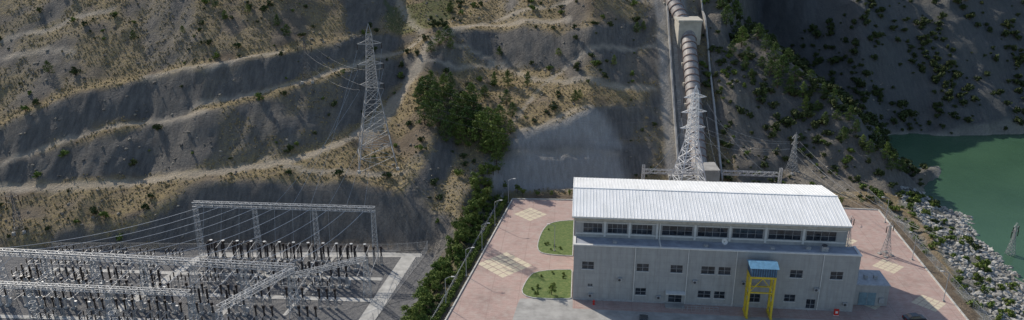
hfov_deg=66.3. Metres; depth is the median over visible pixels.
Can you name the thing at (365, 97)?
transmission tower
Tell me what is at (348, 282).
circuit breaker
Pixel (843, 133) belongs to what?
pine tree
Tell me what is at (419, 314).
leafy tree
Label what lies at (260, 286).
substation gantry
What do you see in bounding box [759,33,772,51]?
pine tree
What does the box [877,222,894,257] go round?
transmission tower
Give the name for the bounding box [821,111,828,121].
pine tree
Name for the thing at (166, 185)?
dry grass
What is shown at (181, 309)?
current transformer
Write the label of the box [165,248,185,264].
disconnector switch
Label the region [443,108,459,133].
pine tree
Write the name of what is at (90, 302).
circuit breaker
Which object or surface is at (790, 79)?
pine tree
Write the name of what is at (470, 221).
leafy tree
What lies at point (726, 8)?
pine tree
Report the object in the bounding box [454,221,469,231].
leafy tree
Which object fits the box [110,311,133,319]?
disconnector switch
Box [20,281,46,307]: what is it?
circuit breaker
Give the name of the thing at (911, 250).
yard kerb
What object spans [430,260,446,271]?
leafy tree
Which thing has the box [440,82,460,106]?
pine tree
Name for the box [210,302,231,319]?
current transformer
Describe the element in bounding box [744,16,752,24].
pine tree
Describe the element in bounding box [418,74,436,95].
pine tree
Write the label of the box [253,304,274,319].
current transformer
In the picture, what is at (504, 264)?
paving pattern
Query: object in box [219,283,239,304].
current transformer
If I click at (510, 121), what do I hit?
pine tree
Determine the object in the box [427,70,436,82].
pine tree
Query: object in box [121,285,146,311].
circuit breaker
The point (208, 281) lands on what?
disconnector switch
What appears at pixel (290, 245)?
current transformer
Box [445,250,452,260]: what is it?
leafy tree
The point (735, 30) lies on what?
pine tree
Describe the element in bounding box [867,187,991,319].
river side fence
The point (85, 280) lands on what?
current transformer
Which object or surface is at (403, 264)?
substation road
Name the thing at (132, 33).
pine tree
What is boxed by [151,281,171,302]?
current transformer
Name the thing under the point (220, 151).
scattered rocks
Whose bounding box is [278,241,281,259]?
surge arrester
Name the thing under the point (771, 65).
pine tree
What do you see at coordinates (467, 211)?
leafy tree
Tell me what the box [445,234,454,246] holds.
leafy tree
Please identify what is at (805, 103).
pine tree
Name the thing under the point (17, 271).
disconnector switch
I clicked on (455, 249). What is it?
leafy tree
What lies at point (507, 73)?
pine tree
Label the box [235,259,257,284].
circuit breaker
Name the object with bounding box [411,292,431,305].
leafy tree
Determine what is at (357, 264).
circuit breaker
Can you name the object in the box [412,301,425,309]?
leafy tree
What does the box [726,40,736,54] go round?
pine tree
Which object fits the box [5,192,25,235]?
transmission tower
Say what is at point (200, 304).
circuit breaker
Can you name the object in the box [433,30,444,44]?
pine tree
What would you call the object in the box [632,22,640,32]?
pine tree
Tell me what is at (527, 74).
pine tree
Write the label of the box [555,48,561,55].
pine tree
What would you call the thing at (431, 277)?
leafy tree
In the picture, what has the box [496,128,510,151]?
pine tree
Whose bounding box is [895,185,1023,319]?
riprap rocks
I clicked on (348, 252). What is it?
current transformer
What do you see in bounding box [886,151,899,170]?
pine tree
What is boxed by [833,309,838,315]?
fire hose cabinet
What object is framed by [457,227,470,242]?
leafy tree
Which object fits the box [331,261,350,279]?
disconnector switch
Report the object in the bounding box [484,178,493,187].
leafy tree
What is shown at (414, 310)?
leafy tree
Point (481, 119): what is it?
tree
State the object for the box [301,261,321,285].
circuit breaker
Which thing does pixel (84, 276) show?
disconnector switch
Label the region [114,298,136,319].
current transformer
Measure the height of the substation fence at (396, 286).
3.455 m
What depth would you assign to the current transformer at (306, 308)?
166.78 m
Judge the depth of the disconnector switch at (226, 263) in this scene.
189.41 m
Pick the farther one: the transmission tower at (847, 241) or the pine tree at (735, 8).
the pine tree at (735, 8)
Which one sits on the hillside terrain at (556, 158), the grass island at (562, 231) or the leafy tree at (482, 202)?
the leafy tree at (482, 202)
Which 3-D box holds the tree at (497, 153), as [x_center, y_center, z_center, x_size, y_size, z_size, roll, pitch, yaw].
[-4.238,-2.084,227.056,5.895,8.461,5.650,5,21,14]
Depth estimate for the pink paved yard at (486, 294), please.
174.69 m
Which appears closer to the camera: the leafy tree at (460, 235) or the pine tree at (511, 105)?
the leafy tree at (460, 235)
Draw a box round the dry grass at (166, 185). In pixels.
[0,0,738,253]
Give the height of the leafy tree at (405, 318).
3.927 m
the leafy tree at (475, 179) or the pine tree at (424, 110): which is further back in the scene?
the pine tree at (424, 110)
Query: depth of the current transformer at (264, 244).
195.79 m
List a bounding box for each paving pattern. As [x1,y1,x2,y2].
[478,252,531,277]
[515,208,546,220]
[846,237,856,246]
[865,305,879,309]
[873,259,902,272]
[912,295,945,311]
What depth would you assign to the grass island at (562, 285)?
172.74 m
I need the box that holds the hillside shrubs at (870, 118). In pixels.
[0,0,1023,319]
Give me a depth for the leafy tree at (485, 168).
219.18 m
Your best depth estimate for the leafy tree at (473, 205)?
204.54 m
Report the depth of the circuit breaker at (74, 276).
181.32 m
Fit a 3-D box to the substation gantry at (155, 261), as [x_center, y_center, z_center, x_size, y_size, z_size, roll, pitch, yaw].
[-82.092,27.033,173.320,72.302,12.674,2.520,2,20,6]
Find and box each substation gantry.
[0,248,301,318]
[0,281,198,319]
[191,200,379,265]
[215,256,372,319]
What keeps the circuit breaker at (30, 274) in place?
on the hillside terrain at (556, 158)
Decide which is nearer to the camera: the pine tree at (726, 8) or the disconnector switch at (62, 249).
the disconnector switch at (62, 249)
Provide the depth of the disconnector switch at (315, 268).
187.77 m
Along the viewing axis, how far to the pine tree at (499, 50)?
265.84 m
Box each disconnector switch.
[10,266,34,284]
[25,255,48,272]
[31,308,55,319]
[39,267,63,285]
[50,256,71,272]
[55,244,76,261]
[68,269,90,286]
[76,256,98,273]
[78,310,101,319]
[82,245,104,261]
[108,246,129,263]
[110,270,132,287]
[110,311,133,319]
[112,257,133,275]
[136,247,155,264]
[138,259,160,277]
[138,271,158,289]
[145,313,168,319]
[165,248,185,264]
[169,272,191,290]
[196,257,217,275]
[199,273,219,291]
[222,258,240,275]
[239,275,259,293]
[247,259,267,276]
[271,259,291,277]
[279,277,300,295]
[304,261,324,278]
[311,277,331,295]
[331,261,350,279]
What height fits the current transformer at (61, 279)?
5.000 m
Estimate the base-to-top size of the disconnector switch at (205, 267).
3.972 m
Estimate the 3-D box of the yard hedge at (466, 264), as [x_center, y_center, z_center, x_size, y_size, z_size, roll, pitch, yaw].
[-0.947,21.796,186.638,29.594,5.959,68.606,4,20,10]
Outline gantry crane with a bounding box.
[742,259,779,319]
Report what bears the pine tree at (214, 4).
on the hillside terrain at (556, 158)
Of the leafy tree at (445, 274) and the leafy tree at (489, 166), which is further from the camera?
the leafy tree at (489, 166)
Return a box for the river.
[888,133,1023,281]
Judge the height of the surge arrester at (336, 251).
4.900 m
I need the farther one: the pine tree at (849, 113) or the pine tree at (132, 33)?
the pine tree at (132, 33)
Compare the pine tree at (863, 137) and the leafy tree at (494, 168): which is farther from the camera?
the pine tree at (863, 137)
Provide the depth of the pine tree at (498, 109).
238.21 m
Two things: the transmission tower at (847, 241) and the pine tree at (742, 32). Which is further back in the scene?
the pine tree at (742, 32)
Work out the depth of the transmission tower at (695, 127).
215.33 m
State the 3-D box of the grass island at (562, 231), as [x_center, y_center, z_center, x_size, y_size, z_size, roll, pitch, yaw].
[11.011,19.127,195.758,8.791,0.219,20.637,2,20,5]
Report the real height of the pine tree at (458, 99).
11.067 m
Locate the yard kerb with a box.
[445,198,968,319]
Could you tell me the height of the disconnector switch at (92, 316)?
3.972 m
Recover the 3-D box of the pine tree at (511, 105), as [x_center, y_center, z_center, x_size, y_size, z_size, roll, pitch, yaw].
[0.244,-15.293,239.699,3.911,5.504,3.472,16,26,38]
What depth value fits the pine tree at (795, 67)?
250.34 m
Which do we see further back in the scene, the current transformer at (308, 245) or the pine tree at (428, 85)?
the pine tree at (428, 85)
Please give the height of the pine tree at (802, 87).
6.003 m
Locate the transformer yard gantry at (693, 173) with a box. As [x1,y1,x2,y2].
[641,164,782,183]
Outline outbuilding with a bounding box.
[853,269,890,305]
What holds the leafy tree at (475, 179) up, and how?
on the hillside terrain at (556, 158)
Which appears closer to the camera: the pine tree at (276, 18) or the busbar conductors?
the busbar conductors
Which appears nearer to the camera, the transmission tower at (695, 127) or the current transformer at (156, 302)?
the current transformer at (156, 302)
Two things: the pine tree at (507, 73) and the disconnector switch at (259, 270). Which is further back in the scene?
the pine tree at (507, 73)
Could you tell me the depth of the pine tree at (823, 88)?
246.25 m
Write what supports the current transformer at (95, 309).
on the hillside terrain at (556, 158)
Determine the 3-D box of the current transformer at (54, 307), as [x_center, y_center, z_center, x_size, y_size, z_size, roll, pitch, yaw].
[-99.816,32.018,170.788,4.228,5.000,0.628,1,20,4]
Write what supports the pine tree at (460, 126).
on the hillside terrain at (556, 158)
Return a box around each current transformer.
[12,275,34,295]
[42,296,65,317]
[44,277,66,296]
[77,278,96,298]
[84,297,106,318]
[109,279,130,299]
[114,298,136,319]
[147,299,169,319]
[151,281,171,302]
[179,301,200,319]
[185,282,205,302]
[207,240,226,258]
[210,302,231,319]
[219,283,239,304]
[233,241,251,259]
[251,285,271,306]
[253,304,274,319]
[256,242,273,259]
[282,243,300,262]
[284,286,304,307]
[297,305,317,319]
[307,243,325,262]
[317,288,337,308]
[339,245,357,263]
[365,246,382,264]
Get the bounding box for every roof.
[572,177,852,230]
[573,236,861,256]
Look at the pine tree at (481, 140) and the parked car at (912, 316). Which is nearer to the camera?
the parked car at (912, 316)
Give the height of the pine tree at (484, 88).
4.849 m
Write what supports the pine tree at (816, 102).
on the hillside terrain at (556, 158)
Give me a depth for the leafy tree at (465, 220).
197.61 m
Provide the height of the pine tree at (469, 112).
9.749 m
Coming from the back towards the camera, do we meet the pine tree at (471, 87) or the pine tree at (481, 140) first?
the pine tree at (471, 87)
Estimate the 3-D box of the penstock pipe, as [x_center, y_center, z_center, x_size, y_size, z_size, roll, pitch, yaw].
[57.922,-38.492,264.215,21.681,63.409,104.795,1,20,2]
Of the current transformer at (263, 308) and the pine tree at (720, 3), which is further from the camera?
the pine tree at (720, 3)
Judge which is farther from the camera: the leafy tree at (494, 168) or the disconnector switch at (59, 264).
the leafy tree at (494, 168)
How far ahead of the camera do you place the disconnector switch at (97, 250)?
196.28 m
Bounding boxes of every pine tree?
[42,60,54,72]
[130,30,137,39]
[211,0,220,7]
[221,10,228,19]
[244,4,250,12]
[272,14,281,26]
[282,23,291,35]
[411,82,426,104]
[412,100,433,123]
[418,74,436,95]
[419,90,434,111]
[425,41,434,51]
[425,102,449,126]
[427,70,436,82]
[427,80,449,108]
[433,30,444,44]
[437,118,452,141]
[438,72,449,97]
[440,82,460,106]
[441,25,455,40]
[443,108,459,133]
[444,91,467,124]
[445,3,453,12]
[446,71,455,84]
[447,37,454,48]
[452,119,468,144]
[457,104,474,134]
[460,91,472,109]
[461,82,480,102]
[465,94,481,112]
[466,110,484,137]
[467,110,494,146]
[473,105,484,124]
[477,106,499,135]
[477,131,492,153]
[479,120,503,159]
[480,85,489,97]
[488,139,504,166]
[489,113,508,136]
[490,71,497,86]
[493,104,507,122]
[495,45,502,55]
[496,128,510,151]
[501,88,511,103]
[502,69,514,85]
[505,119,515,133]
[507,102,517,117]
[523,71,531,86]
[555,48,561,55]
[570,89,579,101]
[611,54,616,64]
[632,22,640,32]
[716,0,726,9]
[721,4,734,25]
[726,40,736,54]
[732,0,743,16]
[732,21,741,35]
[735,25,750,46]
[740,55,750,70]
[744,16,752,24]
[750,23,766,40]
[756,56,767,67]
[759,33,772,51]
[762,59,778,77]
[765,42,781,64]
[771,69,784,87]
[775,54,789,76]
[782,76,796,93]
[784,47,794,62]
[787,65,801,84]
[797,81,807,96]
[799,95,809,110]
[804,69,815,81]
[812,99,820,110]
[819,82,829,94]
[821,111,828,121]
[826,88,839,102]
[831,109,843,119]
[838,126,849,141]
[843,105,856,120]
[851,119,861,132]
[858,134,866,143]
[862,139,875,154]
[871,126,880,137]
[881,141,892,158]
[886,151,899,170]
[896,158,905,171]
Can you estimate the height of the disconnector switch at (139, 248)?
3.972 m
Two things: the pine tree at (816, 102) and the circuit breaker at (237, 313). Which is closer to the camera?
the circuit breaker at (237, 313)
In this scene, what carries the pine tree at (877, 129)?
on the hillside terrain at (556, 158)
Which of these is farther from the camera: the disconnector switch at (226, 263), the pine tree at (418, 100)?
the pine tree at (418, 100)
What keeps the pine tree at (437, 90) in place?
on the hillside terrain at (556, 158)
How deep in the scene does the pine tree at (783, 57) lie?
251.78 m
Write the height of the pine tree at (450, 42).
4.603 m
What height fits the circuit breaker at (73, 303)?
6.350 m
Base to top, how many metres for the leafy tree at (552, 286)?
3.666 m
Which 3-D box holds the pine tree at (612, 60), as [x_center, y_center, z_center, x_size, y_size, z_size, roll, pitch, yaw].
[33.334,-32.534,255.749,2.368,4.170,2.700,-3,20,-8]
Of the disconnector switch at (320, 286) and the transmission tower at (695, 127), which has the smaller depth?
the disconnector switch at (320, 286)
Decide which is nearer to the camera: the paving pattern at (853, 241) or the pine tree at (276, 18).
the paving pattern at (853, 241)
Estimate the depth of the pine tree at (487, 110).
235.23 m
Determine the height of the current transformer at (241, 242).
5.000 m
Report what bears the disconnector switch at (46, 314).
on the hillside terrain at (556, 158)
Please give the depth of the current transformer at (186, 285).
176.35 m
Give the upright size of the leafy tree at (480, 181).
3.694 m
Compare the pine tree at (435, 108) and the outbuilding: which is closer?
the outbuilding
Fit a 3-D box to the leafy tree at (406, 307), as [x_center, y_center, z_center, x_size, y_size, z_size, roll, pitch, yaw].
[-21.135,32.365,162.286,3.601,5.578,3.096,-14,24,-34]
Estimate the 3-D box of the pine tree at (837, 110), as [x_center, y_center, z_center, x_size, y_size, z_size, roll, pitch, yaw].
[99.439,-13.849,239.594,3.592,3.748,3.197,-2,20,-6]
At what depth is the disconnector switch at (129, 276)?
183.87 m
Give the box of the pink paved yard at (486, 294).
[447,199,965,319]
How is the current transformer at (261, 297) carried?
on the hillside terrain at (556, 158)
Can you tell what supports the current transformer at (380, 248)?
on the hillside terrain at (556, 158)
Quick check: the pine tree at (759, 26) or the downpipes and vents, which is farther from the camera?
the pine tree at (759, 26)
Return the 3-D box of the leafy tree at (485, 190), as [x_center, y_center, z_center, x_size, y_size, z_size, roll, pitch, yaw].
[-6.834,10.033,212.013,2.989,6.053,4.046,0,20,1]
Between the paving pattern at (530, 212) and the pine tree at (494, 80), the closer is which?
the paving pattern at (530, 212)
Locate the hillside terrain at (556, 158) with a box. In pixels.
[0,0,1023,319]
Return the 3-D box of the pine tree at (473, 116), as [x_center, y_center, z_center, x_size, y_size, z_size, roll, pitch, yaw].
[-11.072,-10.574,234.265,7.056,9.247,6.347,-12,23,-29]
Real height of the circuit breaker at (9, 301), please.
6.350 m
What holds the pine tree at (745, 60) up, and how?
on the hillside terrain at (556, 158)
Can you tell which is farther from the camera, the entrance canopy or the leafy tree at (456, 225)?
the leafy tree at (456, 225)
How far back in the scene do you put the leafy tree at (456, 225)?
190.61 m
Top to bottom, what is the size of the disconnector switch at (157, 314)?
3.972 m
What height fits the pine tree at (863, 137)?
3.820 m
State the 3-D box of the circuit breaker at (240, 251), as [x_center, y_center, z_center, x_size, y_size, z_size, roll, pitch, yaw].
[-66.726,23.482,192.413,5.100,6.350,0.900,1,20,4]
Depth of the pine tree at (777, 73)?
248.82 m
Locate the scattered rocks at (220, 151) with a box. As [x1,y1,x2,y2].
[0,0,936,237]
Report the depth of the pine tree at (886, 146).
230.73 m
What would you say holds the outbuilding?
on the pink paved yard at (486, 294)
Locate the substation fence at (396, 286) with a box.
[52,241,427,319]
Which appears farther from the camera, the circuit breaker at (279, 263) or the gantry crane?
the circuit breaker at (279, 263)
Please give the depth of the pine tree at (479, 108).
239.20 m
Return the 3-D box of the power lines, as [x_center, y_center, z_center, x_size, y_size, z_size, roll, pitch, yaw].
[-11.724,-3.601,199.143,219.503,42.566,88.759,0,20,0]
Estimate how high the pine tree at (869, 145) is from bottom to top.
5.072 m
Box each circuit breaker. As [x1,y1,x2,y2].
[0,280,12,306]
[20,264,43,288]
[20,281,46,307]
[52,283,77,309]
[64,266,86,290]
[87,284,111,310]
[99,266,120,291]
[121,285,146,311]
[143,269,165,293]
[154,287,178,313]
[189,288,213,314]
[205,258,227,283]
[206,243,225,266]
[225,289,249,315]
[231,243,250,267]
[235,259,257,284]
[259,244,278,268]
[270,260,290,284]
[283,245,304,269]
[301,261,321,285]
[311,246,330,270]
[329,262,351,287]
[338,247,359,271]
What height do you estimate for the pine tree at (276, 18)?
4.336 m
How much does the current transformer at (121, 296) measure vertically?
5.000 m
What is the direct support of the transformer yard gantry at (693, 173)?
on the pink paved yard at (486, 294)
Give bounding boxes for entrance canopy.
[665,291,718,311]
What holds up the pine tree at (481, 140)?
on the hillside terrain at (556, 158)
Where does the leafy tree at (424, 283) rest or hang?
on the hillside terrain at (556, 158)
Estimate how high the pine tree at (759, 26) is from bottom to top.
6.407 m
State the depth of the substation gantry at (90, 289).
162.45 m
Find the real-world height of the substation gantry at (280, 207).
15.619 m
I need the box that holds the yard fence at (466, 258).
[430,193,502,317]
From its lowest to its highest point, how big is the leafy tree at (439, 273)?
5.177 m
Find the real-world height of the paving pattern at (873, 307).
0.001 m
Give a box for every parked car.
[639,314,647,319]
[902,312,926,319]
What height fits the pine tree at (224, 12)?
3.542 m
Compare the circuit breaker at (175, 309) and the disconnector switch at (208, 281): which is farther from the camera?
the disconnector switch at (208, 281)
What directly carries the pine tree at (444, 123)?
on the hillside terrain at (556, 158)
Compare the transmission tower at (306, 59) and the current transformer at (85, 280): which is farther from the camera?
the transmission tower at (306, 59)
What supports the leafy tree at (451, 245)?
on the hillside terrain at (556, 158)
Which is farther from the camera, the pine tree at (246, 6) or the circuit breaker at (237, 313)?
the pine tree at (246, 6)
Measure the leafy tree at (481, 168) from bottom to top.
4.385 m
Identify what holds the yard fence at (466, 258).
on the hillside terrain at (556, 158)
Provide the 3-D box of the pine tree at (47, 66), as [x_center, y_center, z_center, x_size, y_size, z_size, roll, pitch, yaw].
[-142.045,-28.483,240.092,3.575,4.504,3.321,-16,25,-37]
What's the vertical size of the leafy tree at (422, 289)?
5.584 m
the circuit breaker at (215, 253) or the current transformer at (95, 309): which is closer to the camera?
the current transformer at (95, 309)
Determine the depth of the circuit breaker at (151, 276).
179.87 m
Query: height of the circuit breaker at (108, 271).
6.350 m
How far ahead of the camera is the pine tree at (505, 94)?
245.61 m
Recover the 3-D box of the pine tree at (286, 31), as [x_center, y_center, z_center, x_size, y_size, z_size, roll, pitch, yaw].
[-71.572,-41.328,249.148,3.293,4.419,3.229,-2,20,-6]
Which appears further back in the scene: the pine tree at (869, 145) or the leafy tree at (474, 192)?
the pine tree at (869, 145)
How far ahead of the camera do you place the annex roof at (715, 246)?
161.93 m
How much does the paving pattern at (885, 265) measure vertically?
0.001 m
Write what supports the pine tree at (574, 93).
on the hillside terrain at (556, 158)
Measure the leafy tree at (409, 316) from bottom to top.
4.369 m
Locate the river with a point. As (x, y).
(980, 179)
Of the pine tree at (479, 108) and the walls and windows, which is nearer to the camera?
the walls and windows
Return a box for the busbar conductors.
[2,241,378,300]
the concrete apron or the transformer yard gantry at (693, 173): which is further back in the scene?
the transformer yard gantry at (693, 173)
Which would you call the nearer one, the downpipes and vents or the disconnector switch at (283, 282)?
the downpipes and vents
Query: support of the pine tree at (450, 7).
on the hillside terrain at (556, 158)
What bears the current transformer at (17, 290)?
on the hillside terrain at (556, 158)
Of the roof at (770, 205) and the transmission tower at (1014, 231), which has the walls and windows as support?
the roof at (770, 205)
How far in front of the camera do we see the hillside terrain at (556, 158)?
235.34 m
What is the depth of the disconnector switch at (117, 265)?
189.78 m
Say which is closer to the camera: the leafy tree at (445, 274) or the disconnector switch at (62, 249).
the leafy tree at (445, 274)
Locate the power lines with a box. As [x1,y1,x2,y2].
[0,45,947,287]
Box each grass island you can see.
[522,269,572,298]
[537,220,573,255]
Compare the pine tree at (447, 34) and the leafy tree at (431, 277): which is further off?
the pine tree at (447, 34)
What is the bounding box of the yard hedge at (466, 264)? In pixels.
[415,194,564,319]
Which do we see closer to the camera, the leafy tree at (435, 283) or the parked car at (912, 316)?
the parked car at (912, 316)
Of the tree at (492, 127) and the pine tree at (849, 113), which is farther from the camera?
the pine tree at (849, 113)
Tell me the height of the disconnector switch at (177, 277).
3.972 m
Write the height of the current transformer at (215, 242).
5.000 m
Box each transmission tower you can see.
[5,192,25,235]
[297,36,313,83]
[357,24,399,173]
[669,85,706,181]
[784,132,799,174]
[846,215,854,246]
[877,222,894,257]
[1004,223,1019,256]
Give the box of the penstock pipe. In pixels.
[663,0,722,181]
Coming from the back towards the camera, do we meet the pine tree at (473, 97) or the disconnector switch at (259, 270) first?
the pine tree at (473, 97)
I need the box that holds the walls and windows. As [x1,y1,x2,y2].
[573,221,860,311]
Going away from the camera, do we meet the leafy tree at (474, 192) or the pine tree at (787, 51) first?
the leafy tree at (474, 192)
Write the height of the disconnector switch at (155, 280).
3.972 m
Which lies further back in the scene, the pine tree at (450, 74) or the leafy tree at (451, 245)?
the pine tree at (450, 74)
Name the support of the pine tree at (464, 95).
on the hillside terrain at (556, 158)
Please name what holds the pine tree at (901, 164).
on the hillside terrain at (556, 158)
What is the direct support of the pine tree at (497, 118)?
on the hillside terrain at (556, 158)
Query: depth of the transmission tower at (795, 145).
229.21 m
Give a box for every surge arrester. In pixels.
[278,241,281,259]
[335,243,338,260]
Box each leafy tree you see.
[400,304,415,315]
[400,316,415,319]
[402,311,413,319]
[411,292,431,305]
[411,301,425,318]
[411,311,424,319]
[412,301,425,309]
[415,284,430,305]
[417,276,429,287]
[424,270,437,290]
[428,270,442,280]
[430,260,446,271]
[430,279,440,293]
[440,271,447,279]
[442,257,450,268]
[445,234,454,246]
[445,243,453,252]
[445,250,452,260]
[451,242,462,253]
[453,230,464,242]
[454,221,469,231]
[454,224,464,237]
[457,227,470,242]
[459,217,469,222]
[462,205,470,214]
[464,214,473,224]
[469,177,478,190]
[470,172,479,176]
[470,190,479,198]
[470,196,481,211]
[474,195,484,204]
[477,163,484,172]
[477,176,484,184]
[478,164,487,176]
[480,194,488,204]
[481,186,491,200]
[484,162,492,169]
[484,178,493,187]
[491,165,496,174]
[547,282,556,294]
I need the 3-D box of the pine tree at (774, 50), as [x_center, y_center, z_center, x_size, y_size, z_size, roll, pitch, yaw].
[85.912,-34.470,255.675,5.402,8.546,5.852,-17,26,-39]
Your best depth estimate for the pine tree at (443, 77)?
243.10 m
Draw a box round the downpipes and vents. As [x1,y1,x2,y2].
[588,224,847,309]
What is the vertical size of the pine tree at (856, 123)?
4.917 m
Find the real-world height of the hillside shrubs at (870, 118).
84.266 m
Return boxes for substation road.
[0,252,421,319]
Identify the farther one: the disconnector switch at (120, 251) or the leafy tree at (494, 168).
the leafy tree at (494, 168)
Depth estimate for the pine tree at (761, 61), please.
254.20 m
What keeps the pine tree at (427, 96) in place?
on the hillside terrain at (556, 158)
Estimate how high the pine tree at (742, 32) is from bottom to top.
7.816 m
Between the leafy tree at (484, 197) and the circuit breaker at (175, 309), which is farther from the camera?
the leafy tree at (484, 197)
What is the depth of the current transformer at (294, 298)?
174.68 m
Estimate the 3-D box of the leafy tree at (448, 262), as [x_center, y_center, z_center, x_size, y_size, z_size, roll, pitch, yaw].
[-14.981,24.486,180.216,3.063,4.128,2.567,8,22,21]
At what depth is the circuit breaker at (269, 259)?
191.69 m
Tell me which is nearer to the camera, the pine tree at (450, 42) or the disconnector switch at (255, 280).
the disconnector switch at (255, 280)
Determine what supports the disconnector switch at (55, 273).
on the hillside terrain at (556, 158)
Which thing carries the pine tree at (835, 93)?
on the hillside terrain at (556, 158)
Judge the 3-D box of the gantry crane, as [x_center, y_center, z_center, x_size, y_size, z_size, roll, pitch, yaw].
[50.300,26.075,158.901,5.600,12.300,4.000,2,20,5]
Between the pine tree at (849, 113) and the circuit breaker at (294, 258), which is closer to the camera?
the circuit breaker at (294, 258)
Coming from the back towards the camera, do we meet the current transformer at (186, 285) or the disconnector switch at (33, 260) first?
the disconnector switch at (33, 260)
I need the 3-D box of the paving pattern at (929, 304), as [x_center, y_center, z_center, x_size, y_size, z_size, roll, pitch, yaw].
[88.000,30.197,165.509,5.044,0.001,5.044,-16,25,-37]
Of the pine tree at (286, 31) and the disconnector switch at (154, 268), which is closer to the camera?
the disconnector switch at (154, 268)
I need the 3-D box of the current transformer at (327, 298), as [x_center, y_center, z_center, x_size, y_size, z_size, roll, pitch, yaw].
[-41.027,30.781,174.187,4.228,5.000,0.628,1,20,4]
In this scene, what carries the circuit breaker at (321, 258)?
on the hillside terrain at (556, 158)
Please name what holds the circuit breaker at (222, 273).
on the hillside terrain at (556, 158)
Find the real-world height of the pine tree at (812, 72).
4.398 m
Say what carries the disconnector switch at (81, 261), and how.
on the hillside terrain at (556, 158)
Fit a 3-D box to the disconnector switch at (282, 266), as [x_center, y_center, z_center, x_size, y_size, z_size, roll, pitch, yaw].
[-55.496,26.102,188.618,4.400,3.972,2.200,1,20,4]
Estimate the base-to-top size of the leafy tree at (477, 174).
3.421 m
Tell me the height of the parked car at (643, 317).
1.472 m
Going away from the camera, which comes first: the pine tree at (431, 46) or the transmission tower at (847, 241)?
the transmission tower at (847, 241)
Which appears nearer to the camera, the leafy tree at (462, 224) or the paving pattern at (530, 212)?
the leafy tree at (462, 224)
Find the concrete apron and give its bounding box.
[513,298,809,319]
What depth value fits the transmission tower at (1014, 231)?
196.26 m

